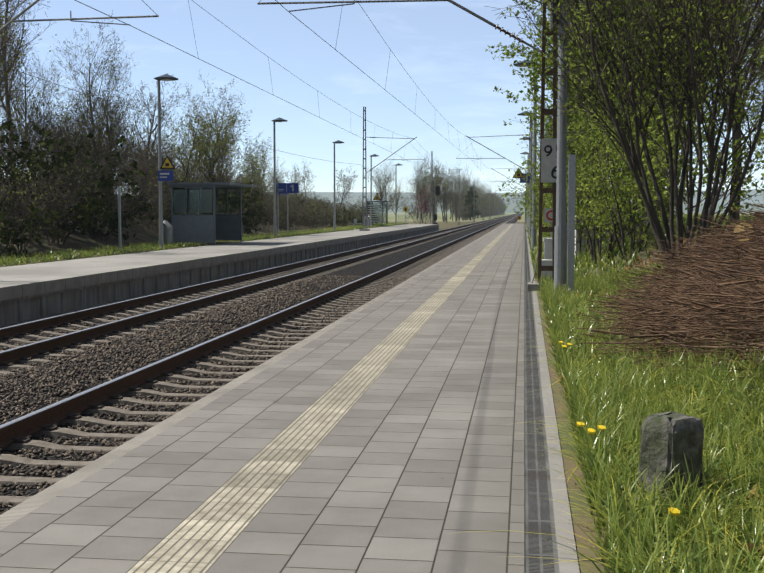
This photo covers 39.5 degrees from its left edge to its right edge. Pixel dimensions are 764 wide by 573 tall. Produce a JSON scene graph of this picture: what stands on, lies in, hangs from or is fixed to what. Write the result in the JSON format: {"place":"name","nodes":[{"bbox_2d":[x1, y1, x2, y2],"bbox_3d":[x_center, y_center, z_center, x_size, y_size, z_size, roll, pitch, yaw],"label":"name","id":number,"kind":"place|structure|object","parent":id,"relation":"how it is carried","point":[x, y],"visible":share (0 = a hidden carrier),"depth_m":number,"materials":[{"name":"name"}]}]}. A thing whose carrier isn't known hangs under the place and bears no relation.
{"place":"outdoors","nodes":[
{"label":"outdoors","id":0,"kind":"place"},
{"bbox_2d":[0,182,763,572],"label":"ground","id":1,"kind":"structure","parent":0,"point":[86,240],"depth_m":17.16,"materials":[{"name":"plant"}]},
{"bbox_2d":[0,1,28,94],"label":"tree","id":2,"kind":"object","parent":1,"relation":"on","point":[6,19],"depth_m":42.69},
{"bbox_2d":[0,0,39,136],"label":"tree","id":3,"kind":"object","parent":1,"relation":"on","point":[3,81],"depth_m":38.25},
{"bbox_2d":[0,8,75,172],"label":"tree","id":4,"kind":"object","parent":1,"relation":"on","point":[40,97],"depth_m":52.08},
{"bbox_2d":[0,154,108,257],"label":"shrub","id":5,"kind":"object","parent":1,"relation":"on","point":[52,204],"depth_m":36.79,"materials":[{"name":"plant"}]},
{"bbox_2d":[0,0,109,172],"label":"tree","id":6,"kind":"object","parent":1,"relation":"on","point":[7,106],"depth_m":50.16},
{"bbox_2d":[0,85,112,183],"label":"tree","id":7,"kind":"object","parent":1,"relation":"on","point":[29,140],"depth_m":46.64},
{"bbox_2d":[0,120,145,227],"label":"shrub","id":8,"kind":"object","parent":1,"relation":"on","point":[102,184],"depth_m":41.99,"materials":[{"name":"plant"}]},
{"bbox_2d":[0,106,205,214],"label":"shrub","id":9,"kind":"object","parent":1,"relation":"on","point":[145,178],"depth_m":52.43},
{"bbox_2d":[61,36,153,226],"bbox_3d":[-12.505,-7.033,47.839,3.912,8.766,4.727,-2,4,-25],"label":"tree","id":10,"kind":"object","parent":1,"relation":"on","point":[119,123],"depth_m":47.67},
{"bbox_2d":[74,78,142,148],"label":"tree","id":11,"kind":"object","parent":1,"relation":"on","point":[115,109],"depth_m":60.69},
{"bbox_2d":[48,10,182,201],"bbox_3d":[-16.032,-10.511,67.151,7.477,11.251,16.862,1,4,8],"label":"tree","id":12,"kind":"object","parent":1,"relation":"on","point":[89,63],"depth_m":60.69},
{"bbox_2d":[117,186,121,249],"bbox_3d":[-9.487,-2.439,38.474,0.088,2.360,0.088,1,4,8],"label":"post","id":13,"kind":"object","parent":1,"relation":"on","point":[119,216],"visible":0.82,"depth_m":38.44,"materials":[{"name":"metal"}]},
{"bbox_2d":[55,91,207,201],"bbox_3d":[-13.727,-7.375,60.613,7.612,6.289,17.609,1,4,8],"label":"tree","id":14,"kind":"object","parent":1,"relation":"on","point":[150,150],"depth_m":59.55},
{"bbox_2d":[62,163,219,240],"bbox_3d":[-11.412,-3.906,49.687,5.111,3.672,13.450,1,4,8],"label":"shrub","id":15,"kind":"object","parent":1,"relation":"on","point":[156,200],"depth_m":46.89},
{"bbox_2d":[154,74,177,248],"bbox_3d":[-8.237,-4.783,40.873,0.920,6.700,0.920,1,4,8],"label":"street lamp","id":16,"kind":"object","parent":1,"relation":"on","point":[165,77],"visible":0.83,"depth_m":40.83,"materials":[{"name":"grey"}]},
{"bbox_2d":[158,155,174,180],"bbox_3d":[-8.258,-4.546,40.806,0.680,0.997,0.019,1,4,8],"label":"warning sign","id":17,"kind":"object","parent":16,"relation":"attached to","point":[166,175],"visible":1,"depth_m":40.81,"materials":[{"name":"blue"}]},
{"bbox_2d":[163,220,172,243],"bbox_3d":[-9.036,-2.259,44.899,0.420,1.100,0.480,1,4,8],"label":"litter bin","id":18,"kind":"object","parent":1,"relation":"on","point":[168,232],"visible":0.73,"depth_m":44.73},
{"bbox_2d":[154,88,225,182],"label":"tree","id":19,"kind":"object","parent":1,"relation":"on","point":[191,169],"depth_m":57.26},
{"bbox_2d":[0,222,407,266],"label":"grass","id":20,"kind":"structure","parent":1,"relation":"on","point":[48,255],"depth_m":39.61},
{"bbox_2d":[166,83,243,197],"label":"tree","id":21,"kind":"object","parent":1,"relation":"on","point":[213,180],"depth_m":61.58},
{"bbox_2d":[162,70,252,206],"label":"tree","id":22,"kind":"object","parent":1,"relation":"on","point":[219,116],"depth_m":81.33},
{"bbox_2d":[167,183,256,244],"bbox_3d":[-7.641,-3.313,48.481,2.800,2.700,4.700,1,4,8],"label":"steel shelter","id":23,"kind":"object","parent":1,"relation":"on","point":[191,204],"visible":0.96,"depth_m":46.43,"materials":[{"name":"grey"}]},
{"bbox_2d":[181,78,251,181],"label":"tree","id":24,"kind":"object","parent":1,"relation":"on","point":[223,154],"depth_m":65.73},
{"bbox_2d":[0,224,438,327],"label":"railway platform","id":25,"kind":"structure","parent":1,"relation":"on","point":[32,292],"depth_m":29.92,"materials":[{"name":"concrete"}]},
{"bbox_3d":[-9.127,-4.476,22.101,0.700,9.920,0.700,1,4,8],"label":"mast","id":26,"kind":"object","parent":25,"relation":"on","visible":0},
{"bbox_2d":[0,0,158,31],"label":"cantilever","id":27,"kind":"object","parent":26,"relation":"attached to","point":[24,11],"visible":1,"depth_m":21.64,"materials":[{"name":"grey"}]},
{"bbox_2d":[175,147,264,198],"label":"shrub","id":28,"kind":"object","parent":1,"relation":"on","point":[196,176],"depth_m":71.17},
{"bbox_2d":[187,170,265,215],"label":"shrub","id":29,"kind":"object","parent":1,"relation":"on","point":[220,189],"depth_m":69.05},
{"bbox_2d":[199,130,273,210],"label":"tree","id":30,"kind":"object","parent":1,"relation":"on","point":[250,151],"depth_m":94.60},
{"bbox_2d":[203,181,270,233],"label":"shrub","id":31,"kind":"object","parent":1,"relation":"on","point":[237,201],"depth_m":65.10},
{"bbox_2d":[122,73,356,205],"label":"bare trees","id":32,"kind":"object","parent":1,"relation":"on","point":[168,114],"depth_m":63.11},
{"bbox_2d":[236,142,270,229],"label":"tree","id":33,"kind":"object","parent":1,"relation":"on","point":[253,180],"depth_m":70.54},
{"bbox_2d":[0,215,511,374],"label":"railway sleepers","id":34,"kind":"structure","parent":1,"relation":"on","point":[41,354],"depth_m":24.72,"materials":[{"name":"concrete"}]},
{"bbox_2d":[0,216,516,503],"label":"track sleepers","id":35,"kind":"object","parent":1,"relation":"on","point":[51,431],"visible":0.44,"depth_m":13.69,"materials":[{"name":"concrete"}]},
{"bbox_2d":[241,138,287,223],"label":"tree","id":36,"kind":"object","parent":1,"relation":"on","point":[264,171],"depth_m":76.71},
{"bbox_2d":[230,172,305,225],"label":"shrub","id":37,"kind":"object","parent":1,"relation":"on","point":[282,198],"depth_m":79.08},
{"bbox_2d":[271,117,287,236],"bbox_3d":[-5.722,-6.103,59.659,0.920,6.700,0.920,1,4,8],"label":"lamp platform","id":38,"kind":"object","parent":1,"relation":"on","point":[279,119],"visible":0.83,"depth_m":59.62,"materials":[{"name":"grey"}]},
{"bbox_2d":[244,195,328,231],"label":"shrub","id":39,"kind":"object","parent":1,"relation":"on","point":[304,219],"depth_m":75.04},
{"bbox_2d":[276,181,298,234],"bbox_3d":[-5.468,-4.766,64.877,1.350,3.300,2.680,1,4,8],"label":"platform sign","id":40,"kind":"object","parent":1,"relation":"on","point":[284,188],"visible":0.92,"depth_m":63.52,"materials":[{"name":"blue"}]},
{"bbox_2d":[0,224,579,572],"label":"platform","id":41,"kind":"object","parent":1,"relation":"on","point":[376,435],"visible":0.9,"depth_m":6.09,"materials":[{"name":"concrete"}]},
{"bbox_2d":[286,159,324,203],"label":"tree","id":42,"kind":"object","parent":1,"relation":"on","point":[302,179],"depth_m":118.32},
{"bbox_2d":[283,193,328,225],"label":"shrub","id":43,"kind":"object","parent":1,"relation":"on","point":[302,203],"depth_m":90.26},
{"bbox_2d":[289,198,336,228],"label":"shrub","id":44,"kind":"object","parent":1,"relation":"on","point":[322,222],"depth_m":88.20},
{"bbox_2d":[300,194,339,210],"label":"shrub","id":45,"kind":"object","parent":1,"relation":"on","point":[326,202],"depth_m":111.09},
{"bbox_2d":[308,200,357,224],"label":"shrub","id":46,"kind":"object","parent":1,"relation":"on","point":[336,205],"depth_m":107.88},
{"bbox_2d":[332,140,344,230],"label":"lamp platform","id":47,"kind":"object","parent":1,"relation":"on","point":[334,215],"visible":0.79,"depth_m":78.43,"materials":[{"name":"grey"}]},
{"bbox_2d":[317,204,363,226],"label":"shrub","id":48,"kind":"object","parent":1,"relation":"on","point":[348,218],"depth_m":98.90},
{"bbox_2d":[335,197,365,223],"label":"shrub","id":49,"kind":"object","parent":1,"relation":"on","point":[349,204],"depth_m":117.05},
{"bbox_2d":[359,107,369,230],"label":"mast","id":50,"kind":"object","parent":1,"relation":"on","point":[363,206],"visible":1,"depth_m":80.40,"materials":[{"name":"metal"}]},
{"bbox_2d":[367,137,425,172],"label":"cantilever","id":51,"kind":"object","parent":50,"relation":"attached to","point":[396,151],"visible":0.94,"depth_m":79.98,"materials":[{"name":"grey"}]},
{"bbox_2d":[348,206,381,224],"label":"shrub","id":52,"kind":"object","parent":1,"relation":"on","point":[359,214],"depth_m":111.72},
{"bbox_2d":[370,154,377,226],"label":"lamp platform","id":53,"kind":"object","parent":1,"relation":"on","point":[374,155],"visible":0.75,"depth_m":97.27,"materials":[{"name":"grey"}]},
{"bbox_2d":[367,201,392,226],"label":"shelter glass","id":54,"kind":"object","parent":1,"relation":"on","point":[374,205],"visible":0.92,"depth_m":101.78,"materials":[{"name":"grey"}]},
{"bbox_2d":[395,163,401,223],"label":"lamp platform","id":55,"kind":"object","parent":1,"relation":"on","point":[398,164],"visible":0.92,"depth_m":116.00,"materials":[{"name":"grey"}]},
{"bbox_2d":[399,151,458,222],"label":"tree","id":56,"kind":"object","parent":1,"relation":"on","point":[441,201],"depth_m":239.28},
{"bbox_2d":[415,160,446,222],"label":"tree","id":57,"kind":"object","parent":1,"relation":"on","point":[435,186],"depth_m":197.70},
{"bbox_2d":[430,151,432,223],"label":"mast","id":58,"kind":"object","parent":1,"relation":"on","point":[432,186],"visible":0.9,"depth_m":138.65,"materials":[{"name":"metal"}]},
{"bbox_2d":[433,186,439,223],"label":"railway signal","id":59,"kind":"object","parent":1,"relation":"on","point":[437,190],"visible":0.71,"depth_m":130.71,"materials":[{"name":"black paint"}]},
{"bbox_2d":[517,111,532,236],"bbox_3d":[7.520,-5.831,55.781,0.920,6.700,0.920,1,4,8],"label":"platform lamp","id":60,"kind":"object","parent":1,"relation":"on","point":[531,159],"visible":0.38,"depth_m":55.64,"materials":[{"name":"grey"}]},
{"bbox_2d":[513,167,529,182],"bbox_3d":[7.292,-5.830,55.680,0.945,0.813,0.060,1,4,8],"label":"platform sign","id":61,"kind":"object","parent":60,"relation":"attached to","point":[520,174],"visible":0.58,"depth_m":55.66,"materials":[{"name":"blue"}]},
{"bbox_2d":[514,59,537,252],"bbox_3d":[5.005,-4.511,36.995,0.920,6.700,0.920,1,4,8],"label":"platform lamp","id":62,"kind":"object","parent":1,"relation":"on","point":[533,238],"visible":0.38,"depth_m":36.96,"materials":[{"name":"grey"}]},
{"bbox_2d":[503,145,571,228],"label":"tree","id":63,"kind":"object","parent":1,"relation":"on","point":[527,194],"depth_m":45.71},
{"bbox_2d":[516,158,567,220],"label":"tree","id":64,"kind":"object","parent":1,"relation":"on","point":[529,194],"depth_m":57.06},
{"bbox_2d":[528,2,556,290],"bbox_3d":[3.061,-3.942,19.495,0.700,9.220,0.700,1,4,8],"label":"mast","id":65,"kind":"object","parent":1,"relation":"on","point":[535,285],"visible":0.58,"depth_m":19.51,"materials":[{"name":"metal"}]},
{"bbox_2d":[257,0,540,51],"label":"cantilever","id":66,"kind":"object","parent":65,"relation":"attached to","point":[462,8],"visible":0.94,"depth_m":19.74,"materials":[{"name":"grey"}]},
{"bbox_2d":[0,0,519,207],"bbox_3d":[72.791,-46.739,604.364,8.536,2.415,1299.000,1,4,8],"label":"overhead wires","id":67,"kind":"object","parent":66,"relation":"attached to","point":[272,88],"visible":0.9,"depth_m":32.86,"materials":[{"name":"grey"}]},
{"bbox_2d":[541,138,556,181],"bbox_3d":[3.145,-2.308,19.482,0.460,0.800,0.014,1,4,8],"label":"kilometre board","id":68,"kind":"object","parent":65,"relation":"attached to","point":[548,159],"visible":0.54,"depth_m":19.49,"materials":[{"name":"white metal"}]},
{"bbox_2d":[541,238,551,281],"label":"track cabinets","id":69,"kind":"object","parent":1,"relation":"on","point":[547,260],"visible":0.26,"depth_m":20.98,"materials":[{"name":"metal"}]},
{"bbox_2d":[544,208,552,237],"bbox_3d":[3.912,-1.046,24.644,0.320,1.520,0.074,1,4,8],"label":"prohibition sign","id":70,"kind":"object","parent":1,"relation":"on","point":[548,214],"visible":0.52,"depth_m":24.58,"materials":[{"name":"red"}]},
{"bbox_2d":[508,0,598,169],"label":"ivy tree","id":71,"kind":"object","parent":1,"relation":"on","point":[547,8],"depth_m":38.33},
{"bbox_2d":[554,0,567,292],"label":"platform lamp","id":72,"kind":"object","parent":1,"relation":"on","point":[560,255],"visible":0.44,"depth_m":17.88,"materials":[{"name":"grey"}]},
{"bbox_2d":[550,0,558,28],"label":"pole speaker box","id":73,"kind":"object","parent":72,"relation":"attached to","point":[553,20],"visible":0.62,"depth_m":17.68,"materials":[{"name":"black paint"}]},
{"bbox_2d":[518,138,608,242],"bbox_3d":[6.120,-2.978,34.015,3.566,3.890,4.717,1,4,20],"label":"tree","id":74,"kind":"object","parent":1,"relation":"on","point":[545,194],"depth_m":34.32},
{"bbox_2d":[567,155,575,292],"bbox_3d":[3.064,-0.946,17.227,0.118,2.360,0.118,1,4,8],"label":"post","id":75,"kind":"object","parent":1,"relation":"on","point":[571,217],"visible":0.82,"depth_m":17.17,"materials":[{"name":"metal"}]},
{"bbox_2d":[513,132,632,254],"bbox_3d":[5.279,-2.479,28.603,3.566,3.890,4.717,2,4,22],"label":"tree","id":76,"kind":"object","parent":1,"relation":"on","point":[548,233],"depth_m":28.60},
{"bbox_2d":[484,0,683,185],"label":"tree","id":77,"kind":"object","parent":1,"relation":"on","point":[533,83],"depth_m":31.75,"materials":[{"name":"plant"}]},
{"bbox_2d":[557,2,611,201],"bbox_3d":[7.681,-6.797,38.880,2.361,11.038,1.973,-1,4,-17],"label":"tree","id":78,"kind":"object","parent":1,"relation":"on","point":[568,108],"depth_m":38.76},
{"bbox_2d":[497,93,694,265],"bbox_3d":[5.451,-2.539,25.002,5.012,4.134,3.789,-1,4,-19],"label":"bush","id":79,"kind":"object","parent":1,"relation":"on","point":[578,179],"depth_m":24.89,"materials":[{"name":"plant"}]},
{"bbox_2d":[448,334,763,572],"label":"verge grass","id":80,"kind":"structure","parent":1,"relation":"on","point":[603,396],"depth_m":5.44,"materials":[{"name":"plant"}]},
{"bbox_2d":[498,75,729,246],"bbox_3d":[5.952,-3.373,27.690,5.896,4.863,4.458,0,4,3],"label":"tree","id":81,"kind":"object","parent":1,"relation":"on","point":[535,177],"depth_m":27.43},
{"bbox_2d":[575,203,661,257],"bbox_3d":[6.901,-1.276,31.052,2.730,2.280,2.700,1,4,8],"label":"bush","id":82,"kind":"object","parent":1,"relation":"on","point":[578,244],"depth_m":29.93,"materials":[{"name":"green plant"}]},
{"bbox_2d":[559,341,679,542],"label":"dandelions","id":83,"kind":"object","parent":1,"relation":"on","point":[591,431],"visible":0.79,"depth_m":5.89,"materials":[{"name":"yellow"}]},
{"bbox_2d":[485,0,763,267],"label":"hazel bush","id":84,"kind":"object","parent":1,"relation":"on","point":[633,159],"depth_m":16.11,"materials":[{"name":"plant"}]},
{"bbox_2d":[519,226,735,385],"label":"verge grass","id":85,"kind":"structure","parent":1,"relation":"on","point":[561,308],"depth_m":13.07,"materials":[{"name":"plant"}]},
{"bbox_2d":[566,93,705,259],"bbox_3d":[5.294,-2.355,22.558,3.343,3.647,4.422,1,4,20],"label":"bush","id":86,"kind":"object","parent":1,"relation":"on","point":[596,210],"depth_m":22.67,"materials":[{"name":"plant"}]},
{"bbox_2d":[550,1,725,191],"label":"tree","id":87,"kind":"object","parent":1,"relation":"on","point":[597,85],"depth_m":37.48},
{"bbox_2d":[518,211,762,278],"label":"verge grass","id":88,"kind":"structure","parent":1,"relation":"on","point":[583,260],"depth_m":24.34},
{"bbox_2d":[546,223,763,570],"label":"dead leaves","id":89,"kind":"object","parent":1,"relation":"on","point":[745,547],"visible":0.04,"depth_m":10.20,"materials":[{"name":"brown plant"}]},
{"bbox_2d":[567,0,763,227],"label":"tree","id":90,"kind":"object","parent":1,"relation":"on","point":[643,101],"depth_m":24.90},
{"bbox_2d":[637,411,703,516],"bbox_3d":[1.397,1.004,5.147,0.257,0.790,0.235,-2,5,-29],"label":"marker stone","id":91,"kind":"object","parent":1,"relation":"on","point":[667,438],"visible":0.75,"depth_m":5.05,"materials":[{"name":"stone"}]},
{"bbox_2d":[630,25,719,178],"bbox_3d":[8.717,-5.909,31.744,4.705,8.426,4.364,-4,5,-42],"label":"tree","id":92,"kind":"object","parent":1,"relation":"on","point":[679,95],"depth_m":32.07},
{"bbox_2d":[593,30,763,237],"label":"bush","id":93,"kind":"object","parent":1,"relation":"on","point":[748,181],"depth_m":20.93,"materials":[{"name":"plant"}]},
{"bbox_2d":[607,0,763,226],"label":"tree","id":94,"kind":"object","parent":1,"relation":"on","point":[737,135],"depth_m":23.99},
{"bbox_2d":[656,289,763,372],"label":"brushwood pile","id":95,"kind":"object","parent":1,"relation":"on","point":[742,349],"depth_m":8.58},
{"bbox_2d":[570,197,763,379],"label":"brushwood sticks","id":96,"kind":"object","parent":95,"relation":"on","point":[698,284],"visible":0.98,"depth_m":9.93,"materials":[{"name":"wood"}]},
{"bbox_2d":[734,223,761,241],"bbox_3d":[4.565,-0.626,13.104,0.240,0.338,0.813,3,5,34],"label":"cut log","id":97,"kind":"object","parent":95,"relation":"on","point":[737,230],"visible":0.31,"depth_m":12.80,"materials":[{"name":"wood"}]},
{"bbox_2d":[670,6,763,177],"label":"tree","id":98,"kind":"object","parent":1,"relation":"on","point":[744,107],"depth_m":57.76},
{"bbox_2d":[676,0,763,143],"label":"tree","id":99,"kind":"object","parent":1,"relation":"on","point":[757,39],"depth_m":18.13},
{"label":"mast","id":100,"kind":"object","parent":1,"relation":"on","visible":0},
{"bbox_2d":[456,134,523,168],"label":"cantilever","id":101,"kind":"object","parent":100,"relation":"attached to","point":[490,149],"visible":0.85,"depth_m":78.07,"materials":[{"name":"grey"}]},
{"bbox_2d":[0,0,763,194],"label":"sky","id":102,"kind":"structure","parent":0,"point":[440,45],"materials":[{"name":"blue"}]},
{"bbox_2d":[149,189,763,205],"bbox_3d":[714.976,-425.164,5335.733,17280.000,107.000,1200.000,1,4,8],"label":"distant hills","id":103,"kind":"structure","parent":0,"point":[356,196],"depth_m":5014.67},
{"bbox_2d":[342,203,763,212],"bbox_3d":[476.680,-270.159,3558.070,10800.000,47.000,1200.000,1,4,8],"label":"distant hills","id":104,"kind":"structure","parent":0,"point":[510,207],"depth_m":3091.10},
{"bbox_2d":[373,213,751,221],"bbox_3d":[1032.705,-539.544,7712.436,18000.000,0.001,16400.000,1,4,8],"label":"field","id":105,"kind":"structure","parent":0,"point":[391,217],"depth_m":387.41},
{"bbox_2d":[0,213,521,514],"bbox_3d":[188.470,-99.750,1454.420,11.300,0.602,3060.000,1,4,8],"label":"ballast bed","id":106,"kind":"object","parent":105,"relation":"on","point":[369,267],"visible":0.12,"depth_m":16.16,"materials":[{"name":"gravel"}]},
{"bbox_2d":[0,274,408,513],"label":"loose stones","id":107,"kind":"object","parent":106,"relation":"on","point":[45,369],"visible":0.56,"depth_m":15.77,"materials":[{"name":"gravel"}]},
{"bbox_2d":[0,214,514,365],"bbox_3d":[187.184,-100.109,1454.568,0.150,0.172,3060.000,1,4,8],"label":"rail","id":108,"kind":"object","parent":106,"relation":"on","point":[28,350],"visible":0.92,"depth_m":21.55,"materials":[{"name":"brown"}]},
{"bbox_2d":[0,213,516,339],"bbox_3d":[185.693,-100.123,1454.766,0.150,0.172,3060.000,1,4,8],"label":"rail","id":109,"kind":"object","parent":106,"relation":"on","point":[27,327],"visible":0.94,"depth_m":25.83,"materials":[{"name":"brown"}]},
{"bbox_2d":[0,213,520,447],"bbox_3d":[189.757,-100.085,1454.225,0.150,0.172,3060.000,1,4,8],"label":"rail","id":110,"kind":"object","parent":106,"relation":"on","point":[33,422],"visible":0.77,"depth_m":14.06,"materials":[{"name":"brown"}]},
{"bbox_2d":[348,193,392,222],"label":"bush","id":111,"kind":"object","parent":105,"relation":"on","point":[373,208],"depth_m":161.43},
{"bbox_2d":[364,165,394,211],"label":"tree","id":112,"kind":"object","parent":105,"relation":"on","point":[375,179],"depth_m":151.21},
{"bbox_2d":[372,157,397,222],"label":"tree","id":113,"kind":"object","parent":105,"relation":"on","point":[385,193],"depth_m":135.68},
{"bbox_2d":[386,180,411,213],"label":"tree","id":114,"kind":"object","parent":105,"relation":"on","point":[398,198],"depth_m":182.81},
{"bbox_2d":[406,158,434,223],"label":"tree","id":115,"kind":"object","parent":105,"relation":"on","point":[418,187],"depth_m":168.23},
{"bbox_2d":[414,185,433,223],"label":"blossom tree","id":116,"kind":"object","parent":105,"relation":"on","point":[427,209],"depth_m":205.10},
{"bbox_2d":[414,160,465,221],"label":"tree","id":117,"kind":"object","parent":105,"relation":"on","point":[454,200],"depth_m":266.39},
{"bbox_2d":[439,163,476,220],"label":"tree line","id":118,"kind":"object","parent":105,"relation":"on","point":[461,212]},
{"bbox_2d":[447,166,481,219],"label":"tree line","id":119,"kind":"object","parent":105,"relation":"on","point":[465,184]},
{"bbox_2d":[457,173,484,218],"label":"tree line","id":120,"kind":"object","parent":105,"relation":"on","point":[473,197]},
{"bbox_2d":[465,186,480,220],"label":"tree","id":121,"kind":"object","parent":105,"relation":"on","point":[470,201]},
{"bbox_2d":[475,178,491,217],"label":"tree line","id":122,"kind":"object","parent":105,"relation":"on","point":[482,202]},
{"bbox_2d":[476,178,492,217],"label":"tree line","id":123,"kind":"object","parent":105,"relation":"on","point":[485,201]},
{"bbox_2d":[677,242,763,370],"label":"dead leaves","id":124,"kind":"object","parent":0,"point":[734,333],"depth_m":8.86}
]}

